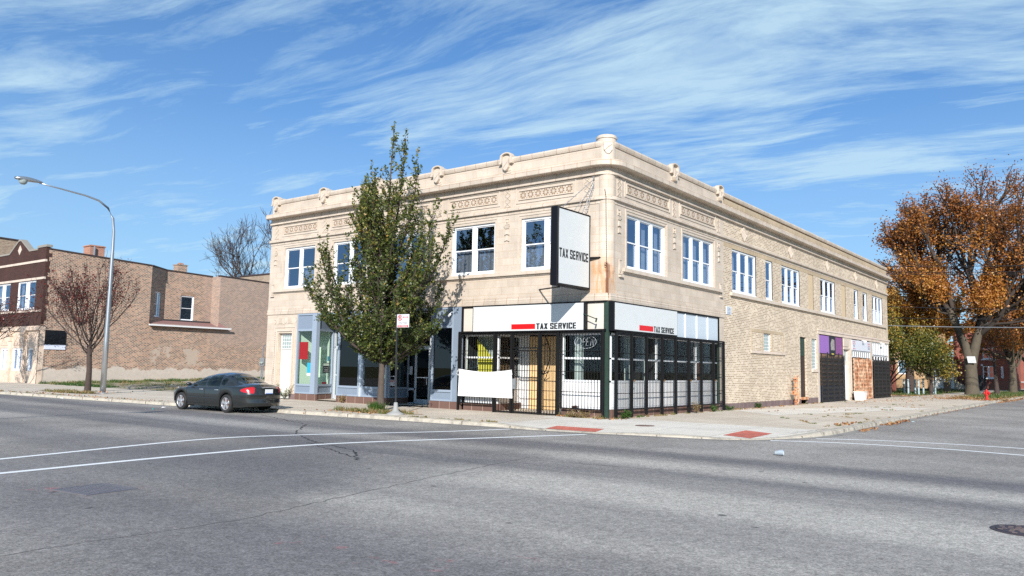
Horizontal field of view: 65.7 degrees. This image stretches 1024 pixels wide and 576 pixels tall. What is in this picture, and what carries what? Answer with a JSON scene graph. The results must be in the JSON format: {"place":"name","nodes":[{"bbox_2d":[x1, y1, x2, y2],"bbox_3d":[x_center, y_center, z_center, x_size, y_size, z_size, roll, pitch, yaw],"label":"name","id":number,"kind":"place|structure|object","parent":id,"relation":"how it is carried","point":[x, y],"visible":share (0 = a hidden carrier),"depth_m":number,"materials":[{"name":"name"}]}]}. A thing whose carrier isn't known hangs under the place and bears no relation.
{"place":"outdoors","nodes":[
{"label":"outdoors","id":0,"kind":"place"},
{"bbox_2d":[0,237,18,361],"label":"tall brick building","id":1,"kind":"structure","parent":0,"point":[7,245],"depth_m":81.57,"materials":[{"name":"brick"}]},
{"bbox_2d":[38,376,264,391],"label":"vacant lot","id":2,"kind":"structure","parent":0,"point":[152,387],"depth_m":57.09,"materials":[{"name":"green plant"}]},
{"bbox_2d":[0,382,558,422],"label":"sidewalk main street","id":3,"kind":"structure","parent":0,"point":[291,404],"depth_m":36.62,"materials":[{"name":"concrete"}]},
{"bbox_2d":[0,294,47,338],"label":"red leaf tree","id":4,"kind":"object","parent":3,"relation":"on","point":[27,312],"visible":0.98,"depth_m":58.72,"materials":[{"name":"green plant"}]},
{"bbox_2d":[15,176,114,393],"bbox_3d":[-24.705,0.010,43.585,0.520,11.565,5.606,-3,-7,37],"label":"street lamp","id":5,"kind":"object","parent":3,"relation":"on","point":[23,180],"visible":0.99,"depth_m":45.20,"materials":[{"name":"metal"}]},
{"bbox_2d":[16,250,145,390],"bbox_3d":[-25.841,1.893,47.861,8.309,8.755,6.098,-3,-7,37],"label":"red leaf tree","id":6,"kind":"object","parent":3,"relation":"on","point":[72,316],"visible":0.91,"depth_m":47.27,"materials":[{"name":"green plant"}]},
{"bbox_2d":[259,346,265,379],"bbox_3d":[-13.792,4.590,43.601,0.482,2.852,0.270,-3,-7,37],"label":"electric service box","id":7,"kind":"object","parent":3,"relation":"on","point":[262,362],"visible":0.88,"depth_m":43.66,"materials":[{"name":"grey paint"}]},
{"bbox_2d":[301,120,459,410],"bbox_3d":[-5.925,-1.020,33.637,7.950,12.410,5.385,1,-6,4],"label":"green street tree","id":8,"kind":"object","parent":3,"relation":"on","point":[374,340],"visible":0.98,"depth_m":32.84,"materials":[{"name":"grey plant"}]},
{"bbox_2d":[386,314,408,414],"bbox_3d":[-4.407,2.925,30.445,0.668,3.851,0.782,3,-6,-18],"label":"parking sign","id":9,"kind":"object","parent":3,"relation":"on","point":[402,320],"visible":1,"depth_m":30.45,"materials":[{"name":"white metal"}]},
{"bbox_2d":[2,388,954,426],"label":"pavement weeds","id":10,"kind":"object","parent":3,"relation":"on","point":[373,407],"visible":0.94,"depth_m":32.59,"materials":[{"name":"green plant"}]},
{"bbox_2d":[456,329,605,416],"bbox_3d":[1.064,3.512,33.035,7.420,3.400,1.752,-3,-7,37],"label":"security grille","id":11,"kind":"object","parent":3,"relation":"on","point":[558,369],"visible":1,"depth_m":31.97,"materials":[{"name":"black metal"}]},
{"bbox_2d":[457,369,511,397],"bbox_3d":[-1.193,4.029,33.590,3.061,1.172,0.052,-3,-7,37],"label":"banner","id":12,"kind":"object","parent":11,"relation":"attached to","point":[497,384],"visible":1,"depth_m":33.54,"materials":[{"name":"white fabric"}]},
{"bbox_2d":[0,395,1023,575],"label":"road","id":13,"kind":"structure","parent":0,"point":[698,507],"depth_m":12.05,"materials":[{"name":"grey asphalt"}]},
{"bbox_2d":[52,483,137,495],"bbox_3d":[-6.431,3.107,12.220,0.906,0.024,0.826,-2,-7,31],"label":"road patch","id":14,"kind":"object","parent":13,"relation":"on","point":[93,489],"visible":1,"depth_m":12.18,"materials":[{"name":"grey asphalt"}]},
{"bbox_2d":[174,372,281,412],"bbox_3d":[-12.017,4.227,33.271,5.770,1.814,2.307,-3,-7,35],"label":"parked car","id":15,"kind":"object","parent":13,"relation":"on","point":[228,392],"visible":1,"depth_m":31.98,"materials":[{"name":"grey paint"}]},
{"bbox_2d":[0,429,504,459],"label":"crosswalk line","id":16,"kind":"object","parent":13,"relation":"on","point":[212,438],"visible":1,"depth_m":20.11,"materials":[{"name":"paint"}]},
{"bbox_2d":[2,457,525,555],"bbox_3d":[-2.610,3.170,12.157,0.739,0.001,12.871,-2,-7,31],"label":"road seam","id":17,"kind":"object","parent":13,"relation":"on","point":[249,517],"visible":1,"depth_m":10.29,"materials":[{"name":"grey asphalt"}]},
{"bbox_2d":[0,434,586,473],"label":"crosswalk line","id":18,"kind":"object","parent":13,"relation":"on","point":[244,450],"visible":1,"depth_m":17.56,"materials":[{"name":"paint"}]},
{"bbox_2d":[263,415,357,459],"bbox_3d":[-6.253,4.282,23.792,0.997,0.001,15.628,3,-6,-23],"label":"road crack sealed","id":19,"kind":"object","parent":13,"relation":"on","point":[355,453],"visible":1,"depth_m":19.85,"materials":[{"name":"grey asphalt"}]},
{"bbox_2d":[0,394,1002,440],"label":"gutter","id":20,"kind":"object","parent":13,"relation":"on","point":[855,431],"visible":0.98,"depth_m":27.73,"materials":[{"name":"concrete"}]},
{"bbox_2d":[0,391,1023,439],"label":"kerb","id":21,"kind":"structure","parent":13,"relation":"on","point":[838,430],"depth_m":29.63,"materials":[{"name":"concrete"}]},
{"bbox_2d":[10,393,979,439],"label":"kerb joints","id":22,"kind":"object","parent":21,"relation":"on","point":[582,432],"visible":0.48,"depth_m":29.70,"materials":[{"name":"grey concrete"}]},
{"bbox_2d":[0,390,1023,431],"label":"fallen leaves","id":23,"kind":"object","parent":13,"relation":"on","point":[951,398],"visible":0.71,"depth_m":44.94,"materials":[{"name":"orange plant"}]},
{"bbox_2d":[770,440,1023,455],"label":"road marking","id":24,"kind":"object","parent":13,"relation":"on","point":[900,446],"visible":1,"depth_m":22.09,"materials":[{"name":"paint"}]},
{"bbox_2d":[815,438,1023,448],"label":"road marking","id":25,"kind":"object","parent":13,"relation":"on","point":[923,442],"visible":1,"depth_m":23.49,"materials":[{"name":"paint"}]},
{"bbox_2d":[951,284,1023,392],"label":"brown tree","id":26,"kind":"object","parent":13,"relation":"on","point":[1004,339],"visible":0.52,"depth_m":92.91,"materials":[{"name":"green plant"}]},
{"bbox_2d":[951,269,1023,336],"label":"orange tree","id":27,"kind":"object","parent":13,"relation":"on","point":[963,286],"visible":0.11,"depth_m":100.37,"materials":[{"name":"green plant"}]},
{"bbox_2d":[980,325,1023,366],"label":"brown tree","id":28,"kind":"object","parent":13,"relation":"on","point":[990,355],"visible":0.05,"depth_m":101.06,"materials":[{"name":"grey plant"}]},
{"bbox_2d":[990,524,1023,535],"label":"manhole cover","id":29,"kind":"object","parent":13,"relation":"on","point":[1017,530],"visible":1,"depth_m":10.29,"materials":[{"name":"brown metal"}]},
{"bbox_2d":[0,0,1023,372],"label":"sky","id":30,"kind":"structure","parent":0,"point":[186,119],"materials":[{"name":"blue"}]},
{"bbox_2d":[497,415,592,422],"bbox_3d":[0.999,4.815,29.002,2.300,0.015,5.500,-3,-7,37],"label":"sidewalk new wedge","id":31,"kind":"object","parent":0,"point":[555,416],"visible":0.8,"depth_m":30.23,"materials":[{"name":"concrete"}]},
{"bbox_2d":[567,408,591,417],"bbox_3d":[2.641,4.793,30.413,1.006,0.391,1.054,-3,-7,37],"label":"weed plant","id":32,"kind":"object","parent":31,"relation":"on","point":[575,414],"visible":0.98,"depth_m":30.31,"materials":[{"name":"green plant"}]},
{"bbox_2d":[502,419,822,439],"bbox_3d":[4.904,4.662,26.250,9.250,0.115,6.100,-3,-7,37],"label":"sidewalk corner","id":33,"kind":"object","parent":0,"point":[673,427],"visible":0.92,"depth_m":26.28,"materials":[{"name":"concrete"}]},
{"bbox_2d":[547,426,601,431],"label":"tactile paving","id":34,"kind":"structure","parent":33,"relation":"on","point":[576,428],"depth_m":25.72,"materials":[{"name":"red concrete"}]},
{"bbox_2d":[725,430,771,437],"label":"tactile paving","id":35,"kind":"structure","parent":33,"relation":"on","point":[751,434],"depth_m":24.52,"materials":[{"name":"red concrete"}]},
{"bbox_2d":[626,397,992,430],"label":"sidewalk","id":36,"kind":"structure","parent":0,"point":[733,417],"depth_m":34.77,"materials":[{"name":"concrete"}]},
{"bbox_2d":[265,134,891,418],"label":"corner building","id":37,"kind":"structure","parent":36,"relation":"on","point":[698,256],"depth_m":37.51,"materials":[{"name":"brick"}]},
{"bbox_2d":[280,350,290,398],"bbox_3d":[-12.096,4.623,42.588,1.140,2.600,0.050,-3,-7,37],"label":"door","id":38,"kind":"structure","parent":37,"relation":"in","point":[285,354],"depth_m":42.65,"materials":[{"name":"white paint"}]},
{"bbox_2d":[281,334,291,348],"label":"glass block window","id":39,"kind":"structure","parent":37,"relation":"in","point":[286,341],"depth_m":42.79,"materials":[{"name":"white glass"}]},
{"bbox_2d":[284,245,314,288],"bbox_3d":[-11.273,-1.090,42.558,2.600,2.230,0.330,-3,-7,37],"label":"window","id":40,"kind":"structure","parent":37,"relation":"in","point":[301,269],"depth_m":42.51,"materials":[{"name":"white"}]},
{"bbox_2d":[299,342,307,358],"bbox_3d":[-10.917,3.279,41.507,0.710,0.900,0.006,-3,-7,37],"label":"poster","id":41,"kind":"object","parent":37,"relation":"attached to","point":[303,350],"visible":1,"depth_m":41.50,"materials":[{"name":"red paper"}]},
{"bbox_2d":[334,348,337,397],"bbox_3d":[-9.047,4.522,41.890,0.970,2.690,0.050,-3,-7,37],"label":"door","id":42,"kind":"structure","parent":37,"relation":"in","point":[336,348],"depth_m":42.14,"materials":[{"name":"silver metal"}]},
{"bbox_2d":[333,241,365,284],"bbox_3d":[-8.080,-1.280,40.107,2.560,2.230,0.330,-3,-7,37],"label":"window","id":43,"kind":"structure","parent":37,"relation":"in","point":[345,242],"depth_m":40.47,"materials":[{"name":"white"}]},
{"bbox_2d":[390,231,425,280],"bbox_3d":[-4.863,-1.472,37.638,2.540,2.230,0.330,-3,-7,37],"label":"window","id":44,"kind":"structure","parent":37,"relation":"in","point":[404,263],"depth_m":37.98,"materials":[{"name":"white"}]},
{"bbox_2d":[415,348,429,402],"bbox_3d":[-4.338,4.236,38.223,0.920,2.690,0.134,-3,-7,37],"label":"door","id":45,"kind":"structure","parent":37,"relation":"in","point":[422,358],"depth_m":38.25,"materials":[{"name":"silver metal"}]},
{"bbox_2d":[451,223,494,275],"bbox_3d":[-1.614,-1.666,35.144,2.540,2.230,0.330,-3,-7,37],"label":"window","id":46,"kind":"structure","parent":37,"relation":"in","point":[467,261],"depth_m":35.10,"materials":[{"name":"white"}]},
{"bbox_2d":[465,335,498,403],"bbox_3d":[-1.303,3.467,34.205,1.850,2.960,0.120,-3,-7,37],"label":"shop window frame","id":47,"kind":"structure","parent":37,"relation":"in","point":[466,397],"depth_m":34.17,"materials":[{"name":"white"}]},
{"bbox_2d":[477,339,492,371],"bbox_3d":[-1.040,3.078,34.579,1.250,1.700,0.080,-3,-7,37],"label":"yellow banner","id":48,"kind":"object","parent":37,"relation":"hanging from","point":[483,355],"visible":0.47,"depth_m":34.71,"materials":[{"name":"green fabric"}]},
{"bbox_2d":[499,335,521,403],"bbox_3d":[-0.109,3.516,34.473,0.120,2.960,1.850,-2,-7,30],"label":"shop window frame","id":49,"kind":"structure","parent":37,"relation":"in","point":[501,400],"depth_m":34.92,"materials":[{"name":"white"}]},
{"bbox_2d":[472,301,587,332],"bbox_3d":[0.622,1.242,32.635,5.740,1.160,0.247,-3,-7,37],"label":"shop sign","id":50,"kind":"object","parent":37,"relation":"attached to","point":[553,317],"visible":1,"depth_m":32.34,"materials":[{"name":"white plastic"}]},
{"bbox_2d":[521,216,550,270],"bbox_3d":[1.492,-1.851,32.760,2.540,2.230,0.330,-3,-7,37],"label":"window","id":51,"kind":"structure","parent":37,"relation":"in","point":[538,256],"depth_m":33.15,"materials":[{"name":"white wood"}]},
{"bbox_2d":[539,175,600,290],"bbox_3d":[1.624,-2.203,30.967,3.003,4.626,2.443,-3,-7,37],"label":"blade sign","id":52,"kind":"object","parent":37,"relation":"attached to","point":[570,257],"visible":1,"depth_m":30.00,"materials":[{"name":"white"}]},
{"bbox_2d":[562,333,600,408],"bbox_3d":[2.809,3.222,31.048,1.930,2.960,0.120,-3,-7,37],"label":"shop window frame","id":53,"kind":"structure","parent":37,"relation":"in","point":[586,400],"depth_m":31.03,"materials":[{"name":"white"}]},
{"bbox_2d":[609,301,676,336],"bbox_3d":[5.482,1.316,32.494,0.247,1.140,5.450,-3,-7,37],"label":"shop sign","id":54,"kind":"object","parent":37,"relation":"attached to","point":[629,317],"visible":0.99,"depth_m":31.99,"materials":[{"name":"white"}]},
{"bbox_2d":[627,215,663,275],"bbox_3d":[5.499,-1.721,33.325,0.330,2.230,3.430,-3,-7,37],"label":"window","id":55,"kind":"structure","parent":37,"relation":"in","point":[637,245],"depth_m":33.65,"materials":[{"name":"white"}]},
{"bbox_2d":[610,333,716,408],"bbox_3d":[6.869,3.650,34.554,0.120,2.960,10.110,-3,-7,37],"label":"shop window frame","id":56,"kind":"structure","parent":37,"relation":"in","point":[697,382],"depth_m":33.28,"materials":[{"name":"white"}]},
{"bbox_2d":[683,233,711,286],"bbox_3d":[8.615,-1.258,37.349,0.330,2.230,3.430,-3,-7,37],"label":"window","id":57,"kind":"structure","parent":37,"relation":"in","point":[692,261],"depth_m":37.65,"materials":[{"name":"white wood"}]},
{"bbox_2d":[732,249,755,296],"bbox_3d":[12.101,-0.746,41.785,0.330,2.230,3.360,-3,-7,37],"label":"window","id":58,"kind":"structure","parent":37,"relation":"in","point":[747,275],"depth_m":42.04,"materials":[{"name":"white"}]},
{"bbox_2d":[764,334,769,350],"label":"glass block window","id":59,"kind":"structure","parent":37,"relation":"in","point":[766,336],"depth_m":44.05,"materials":[{"name":"white glass"}]},
{"bbox_2d":[765,260,772,300],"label":"window","id":60,"kind":"structure","parent":37,"relation":"in","point":[768,262],"depth_m":44.94,"materials":[{"name":"white"}]},
{"bbox_2d":[781,265,799,306],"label":"window","id":61,"kind":"structure","parent":37,"relation":"in","point":[785,284],"depth_m":47.83,"materials":[{"name":"white"}]},
{"bbox_2d":[800,356,804,396],"bbox_3d":[17.790,5.434,48.644,0.040,2.480,1.160,-3,-7,37],"label":"steel door","id":62,"kind":"structure","parent":37,"relation":"in","point":[802,358],"depth_m":48.77,"materials":[{"name":"metal"}]},
{"bbox_2d":[808,274,812,309],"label":"boarded window","id":63,"kind":"structure","parent":37,"relation":"in","point":[810,277],"depth_m":50.49,"materials":[{"name":"beige wood"}]},
{"bbox_2d":[812,339,815,368],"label":"glass block window","id":64,"kind":"structure","parent":37,"relation":"in","point":[813,340],"depth_m":50.68,"materials":[{"name":"white glass"}]},
{"bbox_2d":[820,278,834,314],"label":"window","id":65,"kind":"structure","parent":37,"relation":"in","point":[823,281],"depth_m":53.74,"materials":[{"name":"white"}]},
{"bbox_2d":[821,352,845,401],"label":"scissor gate","id":66,"kind":"structure","parent":37,"relation":"attached to","point":[827,379],"depth_m":52.91,"materials":[{"name":"black metal"}]},
{"bbox_2d":[841,285,845,316],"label":"boarded window","id":67,"kind":"structure","parent":37,"relation":"in","point":[842,287],"depth_m":56.36,"materials":[{"name":"beige wood"}]},
{"bbox_2d":[854,290,857,319],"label":"window","id":68,"kind":"structure","parent":37,"relation":"in","point":[856,307],"depth_m":59.35,"materials":[{"name":"white"}]},
{"bbox_2d":[851,340,870,351],"bbox_3d":[26.209,4.357,59.445,0.064,0.740,5.200,-3,-7,37],"label":"shop fascia sign","id":69,"kind":"object","parent":37,"relation":"attached to","point":[859,345],"visible":1,"depth_m":59.19,"materials":[{"name":"white"}]},
{"bbox_2d":[853,357,872,399],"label":"scissor gate","id":70,"kind":"structure","parent":37,"relation":"attached to","point":[867,371],"depth_m":59.16,"materials":[{"name":"metal"}]},
{"bbox_2d":[862,292,866,321],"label":"window","id":71,"kind":"structure","parent":37,"relation":"in","point":[865,311],"depth_m":61.40,"materials":[{"name":"white"}]},
{"bbox_2d":[872,295,881,324],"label":"window","id":72,"kind":"structure","parent":37,"relation":"in","point":[876,301],"depth_m":64.35,"materials":[{"name":"white"}]},
{"bbox_2d":[873,358,890,398],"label":"scissor gate","id":73,"kind":"structure","parent":37,"relation":"attached to","point":[882,379],"depth_m":63.65,"materials":[{"name":"black metal"}]},
{"bbox_2d":[614,331,724,418],"bbox_3d":[7.155,3.791,34.405,0.180,3.340,10.430,-3,-7,37],"label":"security grille","id":74,"kind":"object","parent":36,"relation":"on","point":[717,357],"visible":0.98,"depth_m":33.89,"materials":[{"name":"black metal"}]},
{"bbox_2d":[792,375,798,404],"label":"gas service pipes","id":75,"kind":"object","parent":36,"relation":"on","point":[794,393],"visible":0.98,"depth_m":46.31,"materials":[{"name":"metal"}]},
{"bbox_2d":[735,406,924,414],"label":"sidewalk new slabs","id":76,"kind":"structure","parent":36,"relation":"on","point":[807,410],"depth_m":40.04,"materials":[{"name":"concrete"}]},
{"bbox_2d":[853,391,867,400],"bbox_3d":[24.810,7.682,56.398,0.760,0.660,0.900,-3,-7,37],"label":"rubbish bin","id":77,"kind":"object","parent":36,"relation":"on","point":[860,395],"visible":0.97,"depth_m":56.10,"materials":[{"name":"white plastic"}]},
{"bbox_2d":[890,358,896,391],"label":"brick garage","id":78,"kind":"structure","parent":0,"point":[893,385],"depth_m":89.00,"materials":[{"name":"brown brick"}]},
{"bbox_2d":[894,324,963,388],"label":"tan house","id":79,"kind":"structure","parent":0,"point":[903,376],"depth_m":113.48,"materials":[{"name":"brick"}]},
{"bbox_2d":[892,388,1023,398],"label":"yard lawn","id":80,"kind":"structure","parent":0,"point":[927,394],"depth_m":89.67,"materials":[{"name":"green plant"}]},
{"bbox_2d":[887,293,958,393],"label":"yellow green tree","id":81,"kind":"object","parent":80,"relation":"on","point":[922,345],"visible":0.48,"depth_m":75.10,"materials":[{"name":"green plant"}]},
{"bbox_2d":[896,377,964,391],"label":"iron fence","id":82,"kind":"object","parent":80,"relation":"on","point":[898,380],"visible":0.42,"depth_m":92.61,"materials":[{"name":"black metal"}]},
{"bbox_2d":[900,334,965,394],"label":"yellow green tree","id":83,"kind":"object","parent":80,"relation":"on","point":[946,371],"visible":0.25,"depth_m":77.12,"materials":[{"name":"green plant"}]},
{"bbox_2d":[887,257,998,391],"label":"golden tree","id":84,"kind":"object","parent":80,"relation":"on","point":[908,309],"visible":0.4,"depth_m":86.06,"materials":[{"name":"orange plant"}]},
{"bbox_2d":[943,382,950,391],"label":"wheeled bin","id":85,"kind":"object","parent":80,"relation":"on","point":[947,388],"visible":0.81,"depth_m":88.29,"materials":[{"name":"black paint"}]},
{"bbox_2d":[945,315,960,355],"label":"orange tree","id":86,"kind":"object","parent":80,"relation":"on","point":[947,338],"visible":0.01,"depth_m":131.69,"materials":[{"name":"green plant"}]},
{"bbox_2d":[978,375,985,390],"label":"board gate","id":87,"kind":"structure","parent":80,"relation":"on","point":[982,386],"depth_m":102.01,"materials":[{"name":"black"}]},
{"bbox_2d":[952,330,1020,389],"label":"red brick house","id":88,"kind":"structure","parent":80,"relation":"on","point":[983,362],"depth_m":111.50,"materials":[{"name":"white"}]},
{"bbox_2d":[910,389,1023,398],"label":"sidewalk","id":89,"kind":"structure","parent":0,"point":[949,394],"depth_m":75.62,"materials":[{"name":"concrete"}]},
{"bbox_2d":[944,391,1023,399],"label":"parkway","id":90,"kind":"structure","parent":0,"point":[981,398],"depth_m":68.70,"materials":[{"name":"green plant"}]},
{"bbox_2d":[868,154,1023,394],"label":"orange tree","id":91,"kind":"object","parent":90,"relation":"on","point":[987,292],"visible":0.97,"depth_m":80.26,"materials":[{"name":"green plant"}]},
{"bbox_2d":[979,328,1019,393],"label":"young tree","id":92,"kind":"object","parent":90,"relation":"on","point":[996,388],"visible":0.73,"depth_m":84.43,"materials":[{"name":"brown plant"}]},
{"bbox_2d":[984,349,1023,388],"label":"red brick house","id":93,"kind":"structure","parent":90,"relation":"on","point":[992,373],"depth_m":127.96,"materials":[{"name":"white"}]},
{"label":"ground behind","id":94,"kind":"structure","parent":0,"visible":0},
{"bbox_2d":[0,239,268,383],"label":"brick building","id":95,"kind":"structure","parent":94,"relation":"on","point":[199,326],"depth_m":67.53,"materials":[{"name":"brown brick"}]},
{"bbox_2d":[0,348,7,369],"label":"ground floor window","id":96,"kind":"structure","parent":95,"relation":"in","point":[3,350],"depth_m":65.27,"materials":[{"name":"white"}]},
{"bbox_2d":[0,283,10,310],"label":"window","id":97,"kind":"structure","parent":95,"relation":"in","point":[4,286],"depth_m":66.53,"materials":[{"name":"white"}]},
{"bbox_2d":[12,348,21,370],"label":"ground floor window","id":98,"kind":"structure","parent":95,"relation":"in","point":[18,351],"depth_m":63.83,"materials":[{"name":"white"}]},
{"bbox_2d":[17,280,35,309],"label":"window","id":99,"kind":"structure","parent":95,"relation":"in","point":[28,285],"depth_m":63.85,"materials":[{"name":"white wood"}]},
{"bbox_2d":[27,348,32,370],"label":"ground floor window","id":100,"kind":"structure","parent":95,"relation":"in","point":[29,350],"depth_m":62.38,"materials":[{"name":"white"}]},
{"bbox_2d":[44,330,65,349],"bbox_3d":[-35.827,4.072,62.140,0.061,1.500,1.560,-3,-7,37],"label":"wall sign","id":101,"kind":"object","parent":95,"relation":"attached to","point":[55,339],"visible":0.93,"depth_m":62.11,"materials":[{"name":"black"}]},
{"bbox_2d":[180,295,193,320],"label":"window","id":102,"kind":"structure","parent":95,"relation":"in","point":[192,297],"depth_m":72.90,"materials":[{"name":"white"}]},
{"bbox_2d":[200,209,271,277],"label":"bare tree","id":103,"kind":"object","parent":94,"relation":"on","point":[234,263],"visible":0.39,"depth_m":103.40,"materials":[{"name":"brown plant"}]},
{"bbox_2d":[239,273,269,281],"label":"brick building","id":104,"kind":"structure","parent":94,"relation":"on","point":[264,277],"depth_m":96.04,"materials":[{"name":"brick"}]},
{"bbox_3d":[53.258,2.249,55.441,1.600,12.300,0.323,-3,-7,37],"label":"utility pole","id":105,"kind":"object","parent":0,"visible":0},
{"bbox_2d":[919,274,986,274],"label":"overhead wire","id":106,"kind":"object","parent":105,"relation":"attached to","point":[952,274],"visible":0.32,"depth_m":67.82,"materials":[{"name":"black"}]},
{"bbox_2d":[887,306,1023,309],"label":"overhead wire","id":107,"kind":"object","parent":105,"relation":"attached to","point":[957,308],"visible":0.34,"depth_m":67.28,"materials":[{"name":"black metal"}]},
{"bbox_2d":[887,317,1023,319],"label":"overhead wire","id":108,"kind":"object","parent":105,"relation":"attached to","point":[949,318],"visible":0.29,"depth_m":68.00,"materials":[{"name":"black metal"}]},
{"bbox_2d":[888,325,1023,327],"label":"overhead wire","id":109,"kind":"object","parent":105,"relation":"attached to","point":[968,327],"visible":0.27,"depth_m":66.67,"materials":[{"name":"metal"}]},
{"bbox_2d":[903,265,1023,266],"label":"overhead wire","id":110,"kind":"object","parent":105,"relation":"attached to","point":[955,266],"visible":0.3,"depth_m":68.37,"materials":[{"name":"black"}]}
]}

